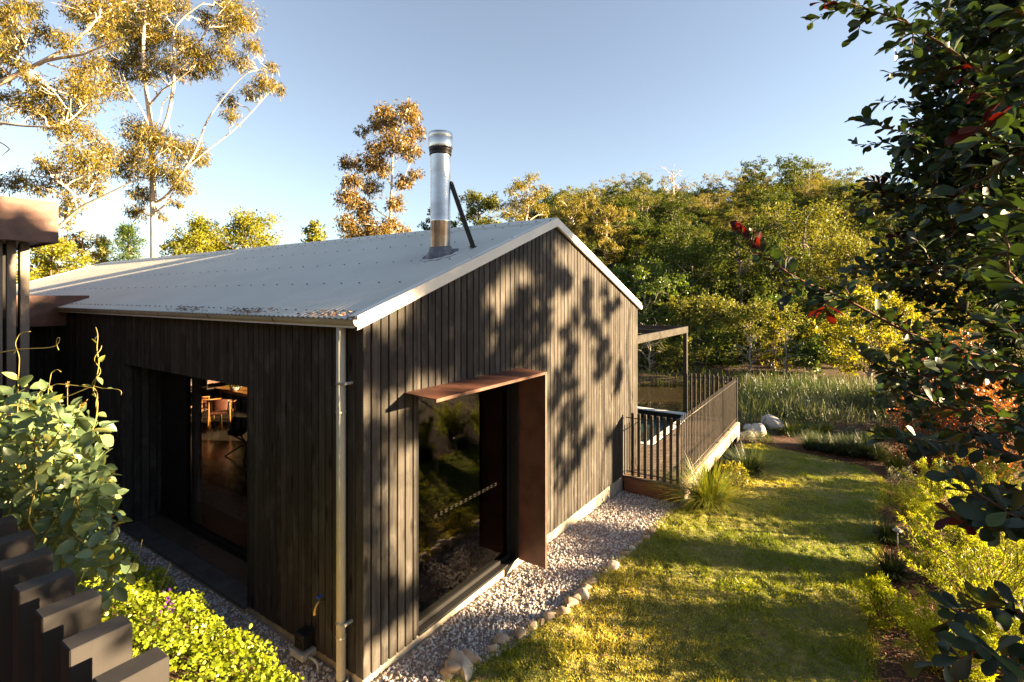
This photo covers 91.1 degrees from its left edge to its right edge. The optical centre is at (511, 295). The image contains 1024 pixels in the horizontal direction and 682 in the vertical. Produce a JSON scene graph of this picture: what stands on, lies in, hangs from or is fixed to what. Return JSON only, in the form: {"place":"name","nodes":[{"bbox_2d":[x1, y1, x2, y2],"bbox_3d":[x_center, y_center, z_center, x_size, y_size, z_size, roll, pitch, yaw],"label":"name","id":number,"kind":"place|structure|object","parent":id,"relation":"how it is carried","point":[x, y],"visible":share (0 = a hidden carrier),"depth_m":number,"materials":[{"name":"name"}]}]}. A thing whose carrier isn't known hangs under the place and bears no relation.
{"place":"outdoors","nodes":[
{"label":"outdoors","id":0,"kind":"place"},
{"bbox_2d":[0,0,1023,283],"label":"sky","id":1,"kind":"structure","parent":0,"point":[576,93],"materials":[{"name":"blue"}]},
{"bbox_2d":[8,209,1023,681],"bbox_3d":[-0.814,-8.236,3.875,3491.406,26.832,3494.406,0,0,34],"label":"ground","id":2,"kind":"structure","parent":0,"point":[790,443],"depth_m":11.15,"materials":[{"name":"green plant"}]},
{"bbox_2d":[0,196,58,460],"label":"pavilion","id":3,"kind":"structure","parent":2,"relation":"on","point":[26,225],"depth_m":6.51,"materials":[{"name":"brown wood"}]},
{"bbox_2d":[16,234,98,283],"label":"tree","id":4,"kind":"object","parent":2,"relation":"on","point":[48,264],"visible":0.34,"depth_m":33.70,"materials":[{"name":"yellow plant"}]},
{"bbox_2d":[0,0,133,228],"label":"gum tree","id":5,"kind":"object","parent":2,"relation":"on","point":[82,92],"visible":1,"depth_m":22.03,"materials":[{"name":"yellow plant"}]},
{"bbox_2d":[45,218,112,270],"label":"tree","id":6,"kind":"object","parent":2,"relation":"on","point":[77,240],"visible":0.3,"depth_m":37.92,"materials":[{"name":"yellow plant"}]},
{"bbox_2d":[0,508,168,681],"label":"slatted fence","id":7,"kind":"object","parent":2,"relation":"on","point":[54,627],"visible":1,"depth_m":1.03,"materials":[{"name":"brown wood"}]},
{"bbox_2d":[0,327,170,621],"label":"climbing vine","id":8,"kind":"object","parent":7,"relation":"attached to","point":[64,509],"visible":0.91,"depth_m":1.56,"materials":[{"name":"green plant"}]},
{"bbox_2d":[105,220,149,261],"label":"tree","id":9,"kind":"object","parent":2,"relation":"on","point":[127,232],"visible":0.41,"depth_m":43.88,"materials":[{"name":"green plant"}]},
{"bbox_2d":[44,529,304,681],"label":"ground cover","id":10,"kind":"object","parent":2,"relation":"on","point":[204,651],"visible":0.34,"depth_m":3.54,"materials":[{"name":"green plant"}]},
{"bbox_2d":[159,240,193,255],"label":"tree","id":11,"kind":"object","parent":2,"relation":"on","point":[176,247],"visible":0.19,"depth_m":46.17,"materials":[{"name":"yellow plant"}]},
{"bbox_2d":[87,0,287,257],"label":"gum tree","id":12,"kind":"object","parent":2,"relation":"on","point":[145,35],"visible":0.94,"depth_m":26.95,"materials":[{"name":"yellow plant"}]},
{"bbox_2d":[158,210,241,256],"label":"tree","id":13,"kind":"object","parent":2,"relation":"on","point":[199,245],"visible":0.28,"depth_m":48.46,"materials":[{"name":"yellow plant"}]},
{"bbox_2d":[194,205,284,250],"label":"tree","id":14,"kind":"object","parent":2,"relation":"on","point":[242,230],"visible":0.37,"depth_m":51.23,"materials":[{"name":"yellow plant"}]},
{"bbox_2d":[300,219,327,241],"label":"tree","id":15,"kind":"object","parent":2,"relation":"on","point":[313,229],"visible":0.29,"depth_m":43.73,"materials":[{"name":"yellow plant"}]},
{"bbox_2d":[16,130,642,681],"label":"house","id":16,"kind":"structure","parent":2,"relation":"on","point":[436,434],"depth_m":5.75,"materials":[{"name":"wood"}]},
{"bbox_2d":[16,295,88,425],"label":"link roof","id":17,"kind":"structure","parent":16,"relation":"attached to","point":[45,315],"depth_m":8.37,"materials":[{"name":"brown metal"}]},
{"bbox_2d":[159,371,246,561],"bbox_3d":[-3.777,2.066,6.457,3.198,2.249,0.110,0,0,34],"label":"sliding door","id":18,"kind":"structure","parent":16,"relation":"in","point":[175,388],"depth_m":7.03,"materials":[{"name":"black glass"}]},
{"bbox_2d":[207,399,235,432],"bbox_3d":[-6.875,2.788,11.912,0.550,0.761,0.514,0,0,-16],"label":"dining chair","id":19,"kind":"object","parent":16,"relation":"on","point":[219,406],"visible":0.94,"depth_m":11.71,"materials":[{"name":"brown wood"}]},
{"bbox_2d":[214,385,246,415],"bbox_3d":[-6.592,2.796,13.015,2.400,0.745,1.000,0,0,34],"label":"dining table","id":20,"kind":"object","parent":16,"relation":"on","point":[242,391],"visible":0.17,"depth_m":12.99,"materials":[{"name":"brown wood"}]},
{"bbox_2d":[224,417,246,462],"bbox_3d":[-5.238,2.740,9.932,0.732,0.883,0.700,0,0,34],"label":"lounge chair","id":21,"kind":"object","parent":16,"relation":"on","point":[238,426],"visible":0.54,"depth_m":9.85,"materials":[{"name":"brown wood"}]},
{"bbox_2d":[167,305,356,317],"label":"leaf litter","id":22,"kind":"object","parent":16,"relation":"on","point":[258,310],"visible":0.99,"depth_m":4.91,"materials":[{"name":"plant"}]},
{"bbox_2d":[417,382,516,636],"bbox_3d":[-0.474,2.047,5.406,0.172,2.255,1.680,0,0,34],"label":"window","id":23,"kind":"structure","parent":16,"relation":"in","point":[467,444],"depth_m":5.37,"materials":[{"name":"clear glass"}]},
{"bbox_2d":[330,96,426,237],"bbox_3d":[-10.247,-5.827,37.834,7.572,19.324,5.012,0,0,-4],"label":"gum tree","id":24,"kind":"object","parent":2,"relation":"on","point":[353,199],"visible":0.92,"depth_m":37.58,"materials":[{"name":"orange plant"}]},
{"bbox_2d":[103,489,696,681],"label":"gravel","id":25,"kind":"structure","parent":2,"relation":"on","point":[469,638],"depth_m":5.54,"materials":[{"name":"grey gravel"}]},
{"bbox_2d":[288,625,319,675],"bbox_3d":[-1.808,3.131,4.412,0.353,0.301,0.190,0,0,34],"label":"gas meter","id":26,"kind":"object","parent":25,"relation":"on","point":[303,649],"visible":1,"depth_m":4.42,"materials":[{"name":"plastic"}]},
{"bbox_2d":[444,658,461,677],"bbox_3d":[-0.498,3.263,4.363,0.184,0.180,0.206,0,0,34],"label":"edging rock","id":27,"kind":"object","parent":2,"relation":"on","point":[452,666],"visible":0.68,"depth_m":4.31,"materials":[{"name":"stone"}]},
{"bbox_2d":[449,648,473,681],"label":"edging rock","id":28,"kind":"object","parent":2,"relation":"on","point":[460,657],"visible":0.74,"depth_m":4.40,"materials":[{"name":"stone"}]},
{"bbox_2d":[456,188,500,226],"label":"tree","id":29,"kind":"object","parent":2,"relation":"on","point":[484,204],"visible":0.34,"depth_m":57.52,"materials":[{"name":"green plant"}]},
{"bbox_2d":[492,172,552,221],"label":"gum tree","id":30,"kind":"object","parent":2,"relation":"on","point":[524,202],"visible":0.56,"depth_m":54.23,"materials":[{"name":"yellow plant"}]},
{"bbox_2d":[540,188,600,248],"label":"gum tree","id":31,"kind":"object","parent":2,"relation":"on","point":[572,210],"visible":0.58,"depth_m":61.40,"materials":[{"name":"yellow plant"}]},
{"bbox_2d":[583,200,635,267],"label":"gum tree","id":32,"kind":"object","parent":2,"relation":"on","point":[610,216],"visible":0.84,"depth_m":59.25,"materials":[{"name":"yellow plant"}]},
{"bbox_2d":[595,222,633,269],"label":"forest tree","id":33,"kind":"object","parent":2,"relation":"on","point":[611,250],"visible":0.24,"depth_m":60.94,"materials":[{"name":"green plant"}]},
{"bbox_2d":[600,195,656,228],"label":"forest tree","id":34,"kind":"object","parent":2,"relation":"on","point":[630,206],"visible":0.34,"depth_m":77.15,"materials":[{"name":"green plant"}]},
{"bbox_2d":[622,188,662,220],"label":"gum tree","id":35,"kind":"object","parent":2,"relation":"on","point":[646,198],"visible":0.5,"depth_m":84.15,"materials":[{"name":"green plant"}]},
{"bbox_2d":[609,253,694,341],"bbox_3d":[9.595,0.405,38.266,8.123,7.520,7.423,0,0,28],"label":"tree","id":36,"kind":"object","parent":2,"relation":"on","point":[642,283],"visible":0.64,"depth_m":37.09,"materials":[{"name":"green plant"}]},
{"bbox_2d":[625,216,685,266],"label":"forest tree","id":37,"kind":"object","parent":2,"relation":"on","point":[653,232],"visible":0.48,"depth_m":60.01,"materials":[{"name":"green plant"}]},
{"bbox_2d":[638,333,676,371],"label":"tree","id":38,"kind":"object","parent":2,"relation":"on","point":[641,354],"visible":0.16,"depth_m":28.24,"materials":[{"name":"green plant"}]},
{"bbox_2d":[624,235,705,325],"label":"tree","id":39,"kind":"object","parent":2,"relation":"on","point":[672,246],"visible":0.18,"depth_m":43.99,"materials":[{"name":"green plant"}]},
{"bbox_2d":[654,197,683,234],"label":"forest tree","id":40,"kind":"object","parent":2,"relation":"on","point":[674,203],"visible":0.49,"depth_m":78.94,"materials":[{"name":"green plant"}]},
{"bbox_2d":[463,444,880,681],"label":"lawn","id":41,"kind":"structure","parent":2,"relation":"on","point":[691,615],"depth_m":5.45,"materials":[{"name":"green plant"}]},
{"bbox_2d":[433,444,875,681],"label":"fallen leaves","id":42,"kind":"object","parent":41,"relation":"on","point":[755,663],"visible":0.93,"depth_m":5.74,"materials":[{"name":"brown plant"}]},
{"bbox_2d":[638,334,715,372],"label":"tree","id":43,"kind":"object","parent":2,"relation":"on","point":[674,354],"visible":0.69,"depth_m":27.63,"materials":[{"name":"green plant"}]},
{"bbox_2d":[661,189,693,228],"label":"forest tree","id":44,"kind":"object","parent":2,"relation":"on","point":[683,204],"visible":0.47,"depth_m":80.05,"materials":[{"name":"green plant"}]},
{"bbox_2d":[658,209,696,242],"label":"forest tree","id":45,"kind":"object","parent":2,"relation":"on","point":[681,220],"visible":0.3,"depth_m":69.00,"materials":[{"name":"green plant"}]},
{"bbox_2d":[659,220,696,246],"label":"forest tree","id":46,"kind":"object","parent":2,"relation":"on","point":[680,231],"visible":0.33,"depth_m":60.72,"materials":[{"name":"green plant"}]},
{"bbox_2d":[623,416,739,503],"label":"timber deck","id":47,"kind":"structure","parent":2,"relation":"on","point":[728,438],"depth_m":9.82,"materials":[{"name":"brown wood"}]},
{"bbox_2d":[638,325,687,412],"bbox_3d":[0.885,2.502,13.378,6.195,3.355,4.680,0,0,34],"label":"pergola","id":48,"kind":"object","parent":47,"relation":"on","point":[652,332],"visible":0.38,"depth_m":13.45,"materials":[{"name":"wood"}]},
{"bbox_2d":[638,407,687,445],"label":"swimming pool","id":49,"kind":"structure","parent":47,"relation":"in","point":[667,414],"depth_m":13.45,"materials":[{"name":"tile"}]},
{"bbox_2d":[626,373,737,486],"bbox_3d":[3.708,2.622,10.920,1.325,1.114,5.260,0,0,34],"label":"deck railing","id":50,"kind":"object","parent":47,"relation":"on","point":[726,396],"visible":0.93,"depth_m":9.23,"materials":[{"name":"brown metal"}]},
{"bbox_2d":[673,219,710,249],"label":"forest tree","id":51,"kind":"object","parent":2,"relation":"on","point":[702,226],"visible":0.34,"depth_m":62.43,"materials":[{"name":"green plant"}]},
{"bbox_2d":[653,242,735,330],"bbox_3d":[14.287,-0.045,40.320,7.882,8.303,7.871,0,0,-44],"label":"tree","id":52,"kind":"object","parent":2,"relation":"on","point":[698,260],"visible":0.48,"depth_m":39.04,"materials":[{"name":"green plant"}]},
{"bbox_2d":[662,292,754,347],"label":"tree","id":53,"kind":"object","parent":2,"relation":"on","point":[702,306],"visible":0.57,"depth_m":34.28,"materials":[{"name":"green plant"}]},
{"bbox_2d":[634,451,787,523],"bbox_3d":[3.141,3.015,8.304,2.678,0.950,2.583,0,0,34],"label":"grass tuft","id":54,"kind":"object","parent":2,"relation":"on","point":[707,492],"visible":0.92,"depth_m":8.15,"materials":[{"name":"green plant"}]},
{"bbox_2d":[693,188,731,217],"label":"gum tree","id":55,"kind":"object","parent":2,"relation":"on","point":[717,195],"visible":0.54,"depth_m":84.98,"materials":[{"name":"yellow plant"}]},
{"bbox_2d":[678,323,757,367],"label":"tree","id":56,"kind":"object","parent":2,"relation":"on","point":[722,355],"visible":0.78,"depth_m":29.28,"materials":[{"name":"green plant"}]},
{"bbox_2d":[638,364,823,386],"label":"bank grass","id":57,"kind":"structure","parent":2,"relation":"on","point":[735,375],"depth_m":25.83,"materials":[{"name":"plant"}]},
{"bbox_2d":[713,207,758,230],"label":"gum tree","id":58,"kind":"object","parent":2,"relation":"on","point":[737,215],"visible":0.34,"depth_m":73.41,"materials":[{"name":"green plant"}]},
{"bbox_2d":[719,460,753,488],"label":"shrub","id":59,"kind":"object","parent":2,"relation":"on","point":[738,470],"visible":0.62,"depth_m":9.37,"materials":[{"name":"green plant"}]},
{"bbox_2d":[677,213,812,326],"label":"tree","id":60,"kind":"object","parent":2,"relation":"on","point":[741,276],"visible":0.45,"depth_m":40.05,"materials":[{"name":"green plant"}]},
{"bbox_2d":[729,331,763,372],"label":"bare shrub","id":61,"kind":"object","parent":2,"relation":"on","point":[749,358],"visible":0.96,"depth_m":26.98,"materials":[{"name":"grey plant"}]},
{"bbox_2d":[718,442,790,476],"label":"grass tuft","id":62,"kind":"object","parent":2,"relation":"on","point":[751,463],"visible":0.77,"depth_m":10.30,"materials":[{"name":"plant"}]},
{"bbox_2d":[708,297,810,363],"bbox_3d":[14.726,2.154,30.127,4.989,4.160,5.963,0,0,-41],"label":"tree","id":63,"kind":"object","parent":2,"relation":"on","point":[754,312],"visible":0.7,"depth_m":29.67,"materials":[{"name":"green plant"}]},
{"bbox_2d":[510,152,1023,336],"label":"distant forest","id":64,"kind":"object","parent":2,"relation":"on","point":[793,173],"visible":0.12,"depth_m":102.67,"materials":[{"name":"green plant"}]},
{"bbox_2d":[750,183,792,226],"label":"forest tree","id":65,"kind":"object","parent":2,"relation":"on","point":[777,189],"visible":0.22,"depth_m":81.41,"materials":[{"name":"green plant"}]},
{"bbox_2d":[760,414,784,429],"bbox_3d":[8.344,4.072,15.981,0.512,0.539,0.833,0,0,-15],"label":"boulder","id":66,"kind":"object","parent":2,"relation":"on","point":[773,422],"visible":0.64,"depth_m":15.86,"materials":[{"name":"stone"}]},
{"bbox_2d":[757,310,793,370],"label":"tree","id":67,"kind":"object","parent":2,"relation":"on","point":[771,333],"visible":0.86,"depth_m":27.36,"materials":[{"name":"green plant"}]},
{"bbox_2d":[751,189,800,235],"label":"forest tree","id":68,"kind":"object","parent":2,"relation":"on","point":[787,199],"visible":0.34,"depth_m":72.44,"materials":[{"name":"green plant"}]},
{"bbox_2d":[741,287,829,350],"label":"tree","id":69,"kind":"object","parent":2,"relation":"on","point":[775,297],"visible":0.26,"depth_m":33.30,"materials":[{"name":"green plant"}]},
{"bbox_2d":[770,323,814,373],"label":"bare shrub","id":70,"kind":"object","parent":2,"relation":"on","point":[786,357],"visible":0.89,"depth_m":26.55,"materials":[{"name":"grey plant"}]},
{"bbox_2d":[586,208,1006,349],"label":"undergrowth","id":71,"kind":"object","parent":2,"relation":"on","point":[927,331],"visible":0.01,"depth_m":34.29,"materials":[{"name":"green plant"}]},
{"bbox_2d":[718,194,889,326],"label":"tree","id":72,"kind":"object","parent":2,"relation":"on","point":[812,218],"visible":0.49,"depth_m":40.71,"materials":[{"name":"green plant"}]},
{"bbox_2d":[782,431,829,450],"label":"grass tuft","id":73,"kind":"object","parent":2,"relation":"on","point":[807,443],"visible":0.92,"depth_m":13.41,"materials":[{"name":"plant"}]},
{"bbox_2d":[777,332,842,373],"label":"tree","id":74,"kind":"object","parent":2,"relation":"on","point":[810,351],"visible":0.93,"depth_m":26.11,"materials":[{"name":"green plant"}]},
{"bbox_2d":[793,178,828,200],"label":"gum tree","id":75,"kind":"object","parent":2,"relation":"on","point":[813,190],"visible":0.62,"depth_m":88.40,"materials":[{"name":"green plant"}]},
{"bbox_2d":[795,430,855,453],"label":"grass tuft","id":76,"kind":"object","parent":2,"relation":"on","point":[824,450],"visible":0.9,"depth_m":13.14,"materials":[{"name":"plant"}]},
{"bbox_2d":[780,291,885,352],"bbox_3d":[20.094,1.857,32.791,5.904,4.688,5.820,0,0,-6],"label":"tree","id":77,"kind":"object","parent":2,"relation":"on","point":[814,308],"visible":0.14,"depth_m":32.67,"materials":[{"name":"green plant"}]},
{"bbox_2d":[812,434,869,455],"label":"grass tuft","id":78,"kind":"object","parent":2,"relation":"on","point":[838,452],"visible":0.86,"depth_m":12.95,"materials":[{"name":"plant"}]},
{"bbox_2d":[800,318,884,367],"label":"tree","id":79,"kind":"object","parent":2,"relation":"on","point":[815,330],"visible":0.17,"depth_m":29.35,"materials":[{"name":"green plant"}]},
{"bbox_2d":[824,179,868,218],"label":"forest tree","id":80,"kind":"object","parent":2,"relation":"on","point":[842,192],"visible":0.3,"depth_m":84.27,"materials":[{"name":"green plant"}]},
{"bbox_2d":[826,432,884,457],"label":"grass tuft","id":81,"kind":"object","parent":2,"relation":"on","point":[855,454],"visible":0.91,"depth_m":12.81,"materials":[{"name":"plant"}]},
{"bbox_2d":[806,234,911,340],"bbox_3d":[27.156,-0.483,39.880,7.720,9.195,8.978,0,0,23],"label":"tree","id":82,"kind":"object","parent":2,"relation":"on","point":[849,248],"visible":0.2,"depth_m":39.44,"materials":[{"name":"green plant"}]},
{"bbox_2d":[819,285,926,378],"bbox_3d":[17.786,2.036,25.053,4.403,5.408,4.781,0,0,21],"label":"tree","id":83,"kind":"object","parent":2,"relation":"on","point":[863,302],"visible":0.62,"depth_m":24.56,"materials":[{"name":"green plant"}]},
{"bbox_2d":[849,438,903,461],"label":"grass tuft","id":84,"kind":"object","parent":2,"relation":"on","point":[878,452],"visible":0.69,"depth_m":12.52,"materials":[{"name":"plant"}]},
{"bbox_2d":[730,0,1023,681],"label":"tree","id":85,"kind":"object","parent":2,"relation":"on","point":[968,155],"visible":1,"depth_m":2.29,"materials":[{"name":"green plant"}]},
{"bbox_2d":[738,368,1017,437],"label":"reeds","id":86,"kind":"object","parent":2,"relation":"on","point":[836,390],"visible":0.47,"depth_m":18.49,"materials":[{"name":"green plant"}]},
{"bbox_2d":[855,515,914,546],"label":"grass tuft","id":87,"kind":"object","parent":2,"relation":"on","point":[887,535],"visible":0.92,"depth_m":7.06,"materials":[{"name":"plant"}]},
{"bbox_2d":[851,570,925,632],"bbox_3d":[3.785,3.132,5.064,0.554,0.502,0.567,0,0,-17],"label":"feathery bush","id":88,"kind":"object","parent":2,"relation":"on","point":[876,585],"visible":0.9,"depth_m":5.14,"materials":[{"name":"green plant"}]},
{"bbox_2d":[766,445,1022,681],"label":"bark mulch","id":89,"kind":"object","parent":2,"relation":"on","point":[883,465],"visible":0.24,"depth_m":6.00,"materials":[{"name":"brown wood"}]},
{"bbox_2d":[872,450,921,475],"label":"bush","id":90,"kind":"object","parent":2,"relation":"on","point":[896,462],"visible":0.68,"depth_m":11.32,"materials":[{"name":"plant"}]},
{"bbox_2d":[856,542,942,584],"bbox_3d":[4.593,3.220,6.077,0.892,0.412,0.898,0,0,34],"label":"grass tuft","id":91,"kind":"object","parent":2,"relation":"on","point":[892,568],"visible":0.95,"depth_m":6.05,"materials":[{"name":"plant"}]},
{"bbox_2d":[886,466,921,486],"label":"shrub","id":92,"kind":"object","parent":2,"relation":"on","point":[897,476],"visible":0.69,"depth_m":10.23,"materials":[{"name":"green plant"}]},
{"bbox_2d":[874,477,942,524],"bbox_3d":[6.296,3.291,8.010,0.890,0.688,0.964,0,0,34],"label":"feathery bush","id":93,"kind":"object","parent":2,"relation":"on","point":[903,498],"visible":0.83,"depth_m":7.94,"materials":[{"name":"green plant"}]},
{"bbox_2d":[850,270,976,347],"bbox_3d":[28.853,1.141,36.446,8.372,6.309,7.108,0,0,-29],"label":"tree","id":94,"kind":"object","parent":2,"relation":"on","point":[932,307],"visible":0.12,"depth_m":34.92,"materials":[{"name":"green plant"}]},
{"bbox_2d":[874,398,985,474],"bbox_3d":[9.787,3.239,11.736,2.074,2.090,2.029,0,0,-3],"label":"copper shrub","id":95,"kind":"object","parent":2,"relation":"on","point":[930,458],"visible":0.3,"depth_m":11.60,"materials":[{"name":"brown plant"}]},
{"bbox_2d":[898,458,968,501],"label":"feathery bush","id":96,"kind":"object","parent":2,"relation":"on","point":[922,478],"visible":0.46,"depth_m":9.24,"materials":[{"name":"green plant"}]},
{"bbox_2d":[897,505,977,581],"bbox_3d":[5.153,3.074,6.138,0.778,0.840,0.816,0,0,34],"label":"feathery bush","id":97,"kind":"object","parent":2,"relation":"on","point":[922,545],"visible":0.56,"depth_m":6.11,"materials":[{"name":"green plant"}]},
{"bbox_2d":[888,328,1007,429],"bbox_3d":[13.465,2.703,15.559,2.996,3.455,3.135,0,0,34],"label":"copper shrub","id":98,"kind":"object","parent":2,"relation":"on","point":[958,385],"visible":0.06,"depth_m":15.13,"materials":[{"name":"brown plant"}]},
{"bbox_2d":[892,583,1007,681],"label":"feathery bush","id":99,"kind":"object","parent":2,"relation":"on","point":[928,637],"visible":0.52,"depth_m":4.44,"materials":[{"name":"green plant"}]},
{"bbox_2d":[917,479,984,545],"bbox_3d":[6.437,3.084,7.097,1.173,0.899,1.189,0,0,34],"label":"feathery bush","id":100,"kind":"object","parent":2,"relation":"on","point":[940,517],"visible":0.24,"depth_m":7.18,"materials":[{"name":"green plant"}]},
{"bbox_2d":[896,507,1023,634],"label":"feathery bush","id":101,"kind":"object","parent":2,"relation":"on","point":[982,571],"visible":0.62,"depth_m":5.19,"materials":[{"name":"green plant"}]},
{"bbox_2d":[918,379,1023,483],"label":"copper shrub","id":102,"kind":"object","parent":2,"relation":"on","point":[997,407],"visible":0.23,"depth_m":10.93,"materials":[{"name":"brown plant"}]},
{"bbox_2d":[921,554,1023,678],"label":"feathery bush","id":103,"kind":"object","parent":2,"relation":"on","point":[993,626],"visible":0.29,"depth_m":4.40,"materials":[{"name":"green plant"}]},
{"bbox_2d":[945,488,1023,591],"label":"feathery bush","id":104,"kind":"object","parent":2,"relation":"on","point":[996,550],"visible":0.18,"depth_m":5.90,"materials":[{"name":"green plant"}]},
{"bbox_2d":[951,449,1023,494],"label":"feathery bush","id":105,"kind":"object","parent":2,"relation":"on","point":[986,473],"visible":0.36,"depth_m":8.63,"materials":[{"name":"green plant"}]},
{"bbox_2d":[955,305,1023,410],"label":"leafy shrub","id":106,"kind":"object","parent":2,"relation":"on","point":[986,339],"visible":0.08,"depth_m":18.00,"materials":[{"name":"green plant"}]},
{"bbox_2d":[638,382,748,415],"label":"pond water","id":107,"kind":"structure","parent":0,"point":[668,396],"depth_m":21.97,"materials":[{"name":"liquid"}]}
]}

